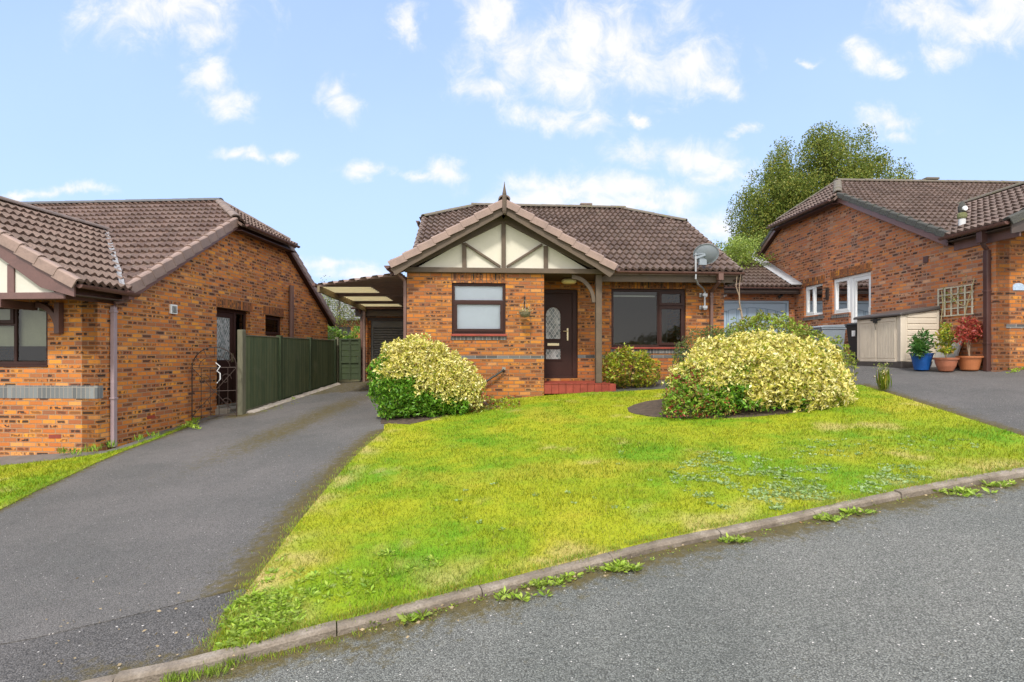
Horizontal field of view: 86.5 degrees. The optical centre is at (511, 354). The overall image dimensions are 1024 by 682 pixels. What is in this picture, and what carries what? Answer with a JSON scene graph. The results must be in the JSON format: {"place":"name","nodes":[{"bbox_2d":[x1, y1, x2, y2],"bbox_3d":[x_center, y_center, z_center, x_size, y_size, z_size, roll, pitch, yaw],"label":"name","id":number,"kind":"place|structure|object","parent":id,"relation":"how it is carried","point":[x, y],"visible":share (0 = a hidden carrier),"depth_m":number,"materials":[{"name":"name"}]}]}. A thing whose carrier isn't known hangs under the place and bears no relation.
{"place":"outdoors","nodes":[
{"label":"outdoors","id":0,"kind":"place"},
{"bbox_2d":[0,422,190,509],"bbox_3d":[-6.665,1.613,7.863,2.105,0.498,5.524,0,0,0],"label":"lawn","id":1,"kind":"structure","parent":0,"point":[29,478],"depth_m":7.54,"materials":[{"name":"green plant"}]},
{"bbox_2d":[0,411,235,464],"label":"path","id":2,"kind":"structure","parent":0,"point":[5,460],"depth_m":8.70,"materials":[{"name":"concrete"}]},
{"bbox_2d":[57,430,158,454],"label":"grass","id":3,"kind":"structure","parent":2,"relation":"on","point":[63,450],"depth_m":8.74,"materials":[{"name":"green plant"}]},
{"bbox_2d":[0,588,245,681],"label":"drive apron","id":4,"kind":"object","parent":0,"point":[103,649],"visible":0.65,"depth_m":3.19,"materials":[{"name":"grey asphalt"}]},
{"bbox_2d":[192,432,378,650],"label":"grass","id":5,"kind":"structure","parent":4,"relation":"on","point":[239,592],"depth_m":3.93,"materials":[{"name":"green plant"}]},
{"bbox_2d":[43,455,1011,669],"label":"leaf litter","id":6,"kind":"object","parent":4,"relation":"on","point":[418,622],"visible":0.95,"depth_m":3.33,"materials":[{"name":"brown plant"}]},
{"bbox_2d":[0,380,383,644],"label":"driveway","id":7,"kind":"structure","parent":0,"point":[189,514],"depth_m":5.45,"materials":[{"name":"grey asphalt"}]},
{"bbox_2d":[182,417,200,428],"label":"weeds","id":8,"kind":"object","parent":7,"relation":"on","point":[189,424],"visible":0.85,"depth_m":10.38,"materials":[{"name":"green plant"}]},
{"bbox_2d":[191,347,236,421],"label":"iron gate","id":9,"kind":"structure","parent":7,"relation":"on","point":[192,391],"depth_m":11.09,"materials":[{"name":"black metal"}]},
{"bbox_2d":[151,388,333,439],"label":"weeds","id":10,"kind":"object","parent":7,"relation":"on","point":[214,414],"visible":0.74,"depth_m":11.25,"materials":[{"name":"green plant"}]},
{"bbox_2d":[312,272,406,381],"bbox_3d":[-3.342,-0.356,13.600,2.285,2.612,5.404,0,0,0],"label":"carport","id":11,"kind":"object","parent":7,"relation":"on","point":[384,290],"visible":0.73,"depth_m":13.15,"materials":[{"name":"beige"}]},
{"bbox_2d":[339,380,359,382],"bbox_3d":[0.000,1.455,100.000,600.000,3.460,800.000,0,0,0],"label":"ground","id":12,"kind":"structure","parent":0,"point":[341,381],"depth_m":17.49,"materials":[{"name":"grey concrete"}]},
{"bbox_2d":[0,196,335,456],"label":"bungalow","id":13,"kind":"object","parent":12,"relation":"on","point":[117,317],"visible":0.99,"depth_m":10.05,"materials":[{"name":"orange brick"}]},
{"bbox_2d":[0,302,47,366],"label":"window","id":14,"kind":"structure","parent":13,"relation":"in","point":[18,327],"depth_m":8.99,"materials":[{"name":"brown plastic"}]},
{"bbox_2d":[217,311,233,403],"bbox_3d":[-6.566,0.067,12.381,0.070,2.067,0.744,0,0,4],"label":"door","id":15,"kind":"structure","parent":13,"relation":"in","point":[224,320],"depth_m":12.44,"materials":[{"name":"brown plastic"}]},
{"bbox_2d":[265,315,279,335],"bbox_3d":[-6.407,-0.763,14.437,0.078,0.526,0.930,0,0,4],"label":"window","id":16,"kind":"structure","parent":13,"relation":"in","point":[277,319],"depth_m":14.57,"materials":[{"name":"brown plastic"}]},
{"bbox_2d":[237,330,339,414],"bbox_3d":[-5.367,0.487,13.731,0.338,2.034,4.552,0,0,7],"label":"fence","id":17,"kind":"object","parent":12,"relation":"on","point":[272,371],"visible":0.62,"depth_m":12.96,"materials":[{"name":"wood"}]},
{"bbox_2d":[320,275,359,337],"bbox_3d":[-6.910,-1.243,21.475,2.832,3.688,2.160,0,0,0],"label":"rowan tree","id":18,"kind":"object","parent":12,"relation":"on","point":[339,320],"visible":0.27,"depth_m":21.44,"materials":[{"name":"green plant"}]},
{"bbox_2d":[323,295,359,356],"bbox_3d":[-9.825,-1.782,36.620,11.800,4.763,7.953,0,0,-2],"label":"bungalow","id":19,"kind":"object","parent":12,"relation":"on","point":[349,322],"visible":0.05,"depth_m":33.13,"materials":[{"name":"orange brick"}]},
{"bbox_2d":[329,327,350,337],"bbox_3d":[-10.504,-1.150,33.134,1.392,1.092,0.050,0,0,-2],"label":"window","id":20,"kind":"structure","parent":19,"relation":"in","point":[348,329],"depth_m":33.12,"materials":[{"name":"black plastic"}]},
{"bbox_2d":[328,326,355,356],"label":"hedge bush","id":21,"kind":"object","parent":12,"relation":"on","point":[340,335],"visible":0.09,"depth_m":18.50,"materials":[{"name":"green plant"}]},
{"bbox_2d":[335,337,360,382],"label":"gate","id":22,"kind":"structure","parent":12,"relation":"on","point":[349,368],"depth_m":16.15,"materials":[{"name":"green wood"}]},
{"bbox_2d":[343,326,359,356],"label":"hedge bush","id":23,"kind":"object","parent":12,"relation":"on","point":[354,333],"visible":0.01,"depth_m":18.70,"materials":[{"name":"green plant"}]},
{"bbox_2d":[350,307,402,380],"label":"garage","id":24,"kind":"structure","parent":12,"relation":"on","point":[383,324],"depth_m":16.49,"materials":[{"name":"orange brick"}]},
{"bbox_2d":[371,321,402,379],"bbox_3d":[-3.102,-0.113,16.673,2.372,1.826,0.150,0,0,-4],"label":"roller door","id":25,"kind":"structure","parent":24,"relation":"in","point":[381,331],"depth_m":16.57,"materials":[{"name":"brown metal"}]},
{"bbox_2d":[81,467,1023,681],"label":"kerb","id":26,"kind":"structure","parent":12,"relation":"on","point":[156,672],"depth_m":3.54,"materials":[{"name":"concrete"}]},
{"bbox_2d":[384,182,744,401],"bbox_3d":[1.107,-1.586,15.548,7.893,5.772,9.514,0,0,-4],"label":"bungalow","id":27,"kind":"object","parent":12,"relation":"on","point":[477,273],"visible":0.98,"depth_m":11.20,"materials":[{"name":"orange brick"}]},
{"bbox_2d":[452,283,504,333],"bbox_3d":[-0.677,-0.926,11.098,1.082,1.051,0.087,0,0,-4],"label":"window","id":28,"kind":"structure","parent":27,"relation":"in","point":[477,308],"depth_m":11.12,"materials":[{"name":"brown plastic"}]},
{"bbox_2d":[516,296,532,316],"bbox_3d":[0.235,-0.979,10.925,0.341,0.457,0.355,0,0,-4],"label":"hanging basket","id":29,"kind":"object","parent":27,"relation":"attached to","point":[525,313],"visible":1,"depth_m":10.83,"materials":[{"name":"metal"}]},
{"bbox_2d":[544,294,571,375],"bbox_3d":[1.024,-0.450,12.288,0.679,1.855,0.111,0,0,-4],"label":"door","id":30,"kind":"structure","parent":27,"relation":"in","point":[557,307],"depth_m":12.30,"materials":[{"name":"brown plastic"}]},
{"bbox_2d":[561,278,575,283],"bbox_3d":[1.232,-1.590,11.772,0.330,0.120,0.231,0,0,-4],"label":"porch light","id":31,"kind":"object","parent":27,"relation":"attached to","point":[568,281],"visible":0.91,"depth_m":11.68,"materials":[{"name":"yellow glass"}]},
{"bbox_2d":[611,289,684,346],"bbox_3d":[3.107,-0.833,12.492,1.723,1.317,0.172,0,0,-3],"label":"window","id":32,"kind":"structure","parent":27,"relation":"in","point":[659,305],"depth_m":12.44,"materials":[{"name":"brown plastic"}]},
{"bbox_2d":[693,243,718,309],"bbox_3d":[4.233,-1.722,12.131,0.524,1.404,0.652,0,0,-4],"label":"satellite dish","id":33,"kind":"object","parent":27,"relation":"attached to","point":[705,254],"visible":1,"depth_m":11.91,"materials":[{"name":"grey metal"}]},
{"bbox_2d":[602,342,660,387],"bbox_3d":[2.487,0.242,11.527,1.337,1.018,0.923,0,0,0],"label":"bush","id":34,"kind":"object","parent":12,"relation":"on","point":[623,355],"visible":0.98,"depth_m":11.37,"materials":[{"name":"green plant"}]},
{"bbox_2d":[720,231,776,268],"bbox_3d":[8.678,-2.204,20.769,1.944,4.812,6.544,0,0,18],"label":"tree","id":35,"kind":"object","parent":12,"relation":"on","point":[740,247],"visible":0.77,"depth_m":18.36,"materials":[{"name":"green plant"}]},
{"bbox_2d":[722,251,801,333],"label":"garage","id":36,"kind":"structure","parent":12,"relation":"on","point":[770,289],"depth_m":17.08,"materials":[{"name":"brown tile"}]},
{"bbox_2d":[724,303,785,332],"bbox_3d":[7.529,-0.653,17.124,2.224,1.945,0.053,0,0,-3],"label":"door","id":37,"kind":"structure","parent":36,"relation":"in","point":[730,309],"depth_m":17.11,"materials":[{"name":"blue paint"}]},
{"bbox_2d":[720,309,858,380],"bbox_3d":[5.375,-0.136,10.738,2.669,1.540,1.409,0,0,0],"label":"olive bush","id":38,"kind":"object","parent":12,"relation":"on","point":[759,318],"visible":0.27,"depth_m":10.53,"materials":[{"name":"green plant"}]},
{"bbox_2d":[723,120,917,249],"bbox_3d":[19.679,-7.481,35.161,11.126,15.172,9.171,0,0,28],"label":"tall tree","id":39,"kind":"object","parent":12,"relation":"on","point":[785,188],"visible":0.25,"depth_m":33.65,"materials":[{"name":"green plant"}]},
{"bbox_2d":[754,177,1023,371],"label":"bungalow","id":40,"kind":"object","parent":12,"relation":"on","point":[845,250],"visible":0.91,"depth_m":13.04,"materials":[{"name":"orange brick"}]},
{"bbox_2d":[806,283,822,315],"bbox_3d":[8.978,-1.603,16.115,0.105,0.927,0.921,0,0,-2],"label":"window","id":41,"kind":"structure","parent":40,"relation":"in","point":[814,295],"depth_m":16.13,"materials":[{"name":"white plastic"}]},
{"bbox_2d":[834,276,850,313],"bbox_3d":[9.029,-1.607,14.863,0.105,0.997,0.701,0,0,-2],"label":"window","id":42,"kind":"structure","parent":40,"relation":"in","point":[842,286],"depth_m":14.89,"materials":[{"name":"white plastic"}]},
{"bbox_2d":[853,275,870,322],"bbox_3d":[9.073,-1.068,14.091,0.080,1.910,0.679,0,0,-2],"label":"door","id":43,"kind":"structure","parent":40,"relation":"in","point":[861,285],"depth_m":14.15,"materials":[{"name":"white plastic"}]},
{"bbox_2d":[937,273,974,340],"bbox_3d":[9.047,-0.952,11.137,0.129,1.406,0.901,0,0,-2],"label":"trellis","id":44,"kind":"object","parent":40,"relation":"attached to","point":[965,307],"visible":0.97,"depth_m":11.09,"materials":[{"name":"brown wood"}]},
{"bbox_2d":[381,400,492,423],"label":"soil","id":45,"kind":"structure","parent":0,"point":[407,420],"depth_m":9.56,"materials":[{"name":"brown soil"}]},
{"bbox_2d":[365,333,486,420],"bbox_3d":[-1.569,0.374,10.038,2.203,1.595,1.545,0,0,0],"label":"golden shrub","id":46,"kind":"object","parent":45,"relation":"on","point":[432,396],"visible":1,"depth_m":9.58,"materials":[{"name":"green plant"}]},
{"bbox_2d":[0,0,1023,283],"label":"sky","id":47,"kind":"structure","parent":0,"point":[334,125],"materials":[{"name":"blue"}]},
{"bbox_2d":[159,477,1023,681],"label":"road","id":48,"kind":"structure","parent":0,"point":[922,588],"depth_m":3.09,"materials":[{"name":"grey asphalt"}]},
{"bbox_2d":[160,653,254,681],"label":"grass","id":49,"kind":"structure","parent":48,"relation":"on","point":[182,677],"depth_m":2.88,"materials":[{"name":"green plant"}]},
{"bbox_2d":[255,535,733,661],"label":"grass","id":50,"kind":"structure","parent":48,"relation":"on","point":[282,652],"depth_m":3.10,"materials":[{"name":"green plant"}]},
{"bbox_2d":[364,476,1023,623],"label":"weeds","id":51,"kind":"object","parent":48,"relation":"on","point":[622,565],"visible":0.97,"depth_m":3.74,"materials":[{"name":"green plant"}]},
{"bbox_2d":[212,384,1023,652],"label":"lawn","id":52,"kind":"structure","parent":0,"point":[383,539],"depth_m":5.36,"materials":[{"name":"green plant"}]},
{"bbox_2d":[215,541,447,647],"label":"weeds","id":53,"kind":"object","parent":52,"relation":"on","point":[273,605],"visible":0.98,"depth_m":3.46,"materials":[{"name":"green plant"}]},
{"bbox_2d":[456,390,520,412],"bbox_3d":[-0.425,0.844,10.094,1.257,0.501,0.679,0,0,-16],"label":"reddish bush","id":54,"kind":"object","parent":52,"relation":"on","point":[491,401],"visible":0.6,"depth_m":10.01,"materials":[{"name":"green plant"}]},
{"bbox_2d":[671,325,737,373],"bbox_3d":[3.871,0.049,10.748,1.431,1.300,1.120,0,0,0],"label":"dark green bush","id":55,"kind":"object","parent":52,"relation":"on","point":[686,345],"visible":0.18,"depth_m":10.71,"materials":[{"name":"green plant"}]},
{"bbox_2d":[454,435,978,529],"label":"weeds","id":56,"kind":"object","parent":52,"relation":"on","point":[800,488],"visible":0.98,"depth_m":5.11,"materials":[{"name":"green plant"}]},
{"bbox_2d":[610,379,669,391],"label":"path","id":57,"kind":"structure","parent":0,"point":[658,385],"depth_m":11.41,"materials":[{"name":"grey concrete"}]},
{"bbox_2d":[736,275,743,330],"bbox_3d":[4.661,-0.539,11.057,0.235,2.202,0.079,0,0,0],"label":"bare sapling","id":58,"kind":"object","parent":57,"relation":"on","point":[740,309],"visible":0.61,"depth_m":11.05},
{"bbox_2d":[627,395,816,418],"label":"soil","id":59,"kind":"structure","parent":0,"point":[651,408],"depth_m":8.40,"materials":[{"name":"brown soil"}]},
{"bbox_2d":[659,363,741,420],"bbox_3d":[2.833,0.541,8.245,1.233,0.905,0.946,0,0,0],"label":"red tinged shrub","id":60,"kind":"object","parent":59,"relation":"on","point":[669,406],"visible":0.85,"depth_m":8.04,"materials":[{"name":"green plant"}]},
{"bbox_2d":[661,326,858,412],"bbox_3d":[3.929,0.203,8.795,2.994,1.392,2.177,0,0,0],"label":"golden shrub","id":61,"kind":"object","parent":59,"relation":"on","point":[788,366],"visible":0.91,"depth_m":8.11,"materials":[{"name":"yellow plant"}]},
{"bbox_2d":[842,363,1023,435],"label":"driveway","id":62,"kind":"structure","parent":0,"point":[994,399],"depth_m":8.83,"materials":[{"name":"grey asphalt"}]},
{"bbox_2d":[808,325,845,352],"bbox_3d":[8.428,-0.283,14.500,0.736,1.012,0.610,0,0,-2],"label":"wheelie bin","id":63,"kind":"object","parent":62,"relation":"on","point":[831,331],"visible":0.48,"depth_m":14.22,"materials":[{"name":"grey plastic"}]},
{"bbox_2d":[844,322,856,361],"bbox_3d":[8.648,-0.297,13.250,0.736,1.012,0.610,0,0,-2],"label":"wheelie bin","id":64,"kind":"object","parent":62,"relation":"on","point":[851,328],"visible":0.16,"depth_m":13.32,"materials":[{"name":"black plastic"}]},
{"bbox_2d":[873,363,891,390],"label":"tall weed","id":65,"kind":"object","parent":62,"relation":"on","point":[883,381],"visible":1,"depth_m":9.10,"materials":[{"name":"green plant"}]},
{"bbox_2d":[853,306,939,367],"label":"storage shed","id":66,"kind":"structure","parent":62,"relation":"on","point":[882,337],"depth_m":11.79,"materials":[{"name":"beige plastic"}]},
{"bbox_2d":[860,319,876,361],"bbox_3d":[8.207,-0.320,12.525,0.042,0.990,0.570,0,0,-2],"label":"door","id":67,"kind":"structure","parent":66,"relation":"in","point":[868,334],"depth_m":12.50,"materials":[{"name":"beige plastic"}]},
{"bbox_2d":[877,317,896,361],"bbox_3d":[8.230,-0.320,11.951,0.042,0.990,0.570,0,0,-2],"label":"door","id":68,"kind":"structure","parent":66,"relation":"in","point":[886,327],"depth_m":11.90,"materials":[{"name":"beige plastic"}]},
{"bbox_2d":[906,327,937,369],"bbox_3d":[8.258,-0.127,10.943,0.694,0.879,0.531,0,0,-44],"label":"potted shrub","id":69,"kind":"object","parent":62,"relation":"on","point":[920,359],"visible":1,"depth_m":10.90,"materials":[{"name":"green plant"}]},
{"bbox_2d":[932,322,959,370],"bbox_3d":[8.499,-0.167,10.659,0.669,0.982,0.427,0,0,-45],"label":"potted acer","id":70,"kind":"object","parent":62,"relation":"on","point":[946,346],"visible":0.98,"depth_m":10.59,"materials":[{"name":"plant"}]},
{"bbox_2d":[931,338,961,366],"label":"paving slab","id":71,"kind":"structure","parent":62,"relation":"on","point":[955,352],"depth_m":11.13,"materials":[{"name":"grey stone"}]},
{"bbox_2d":[951,315,983,369],"bbox_3d":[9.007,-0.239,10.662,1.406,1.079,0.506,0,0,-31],"label":"potted maple","id":72,"kind":"object","parent":62,"relation":"on","point":[968,331],"visible":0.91,"depth_m":10.50,"materials":[{"name":"red plant"}]},
{"bbox_2d":[1006,366,1023,372],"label":"weeds","id":73,"kind":"object","parent":62,"relation":"on","point":[1014,369],"visible":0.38,"depth_m":10.18,"materials":[{"name":"green plant"}]}
]}

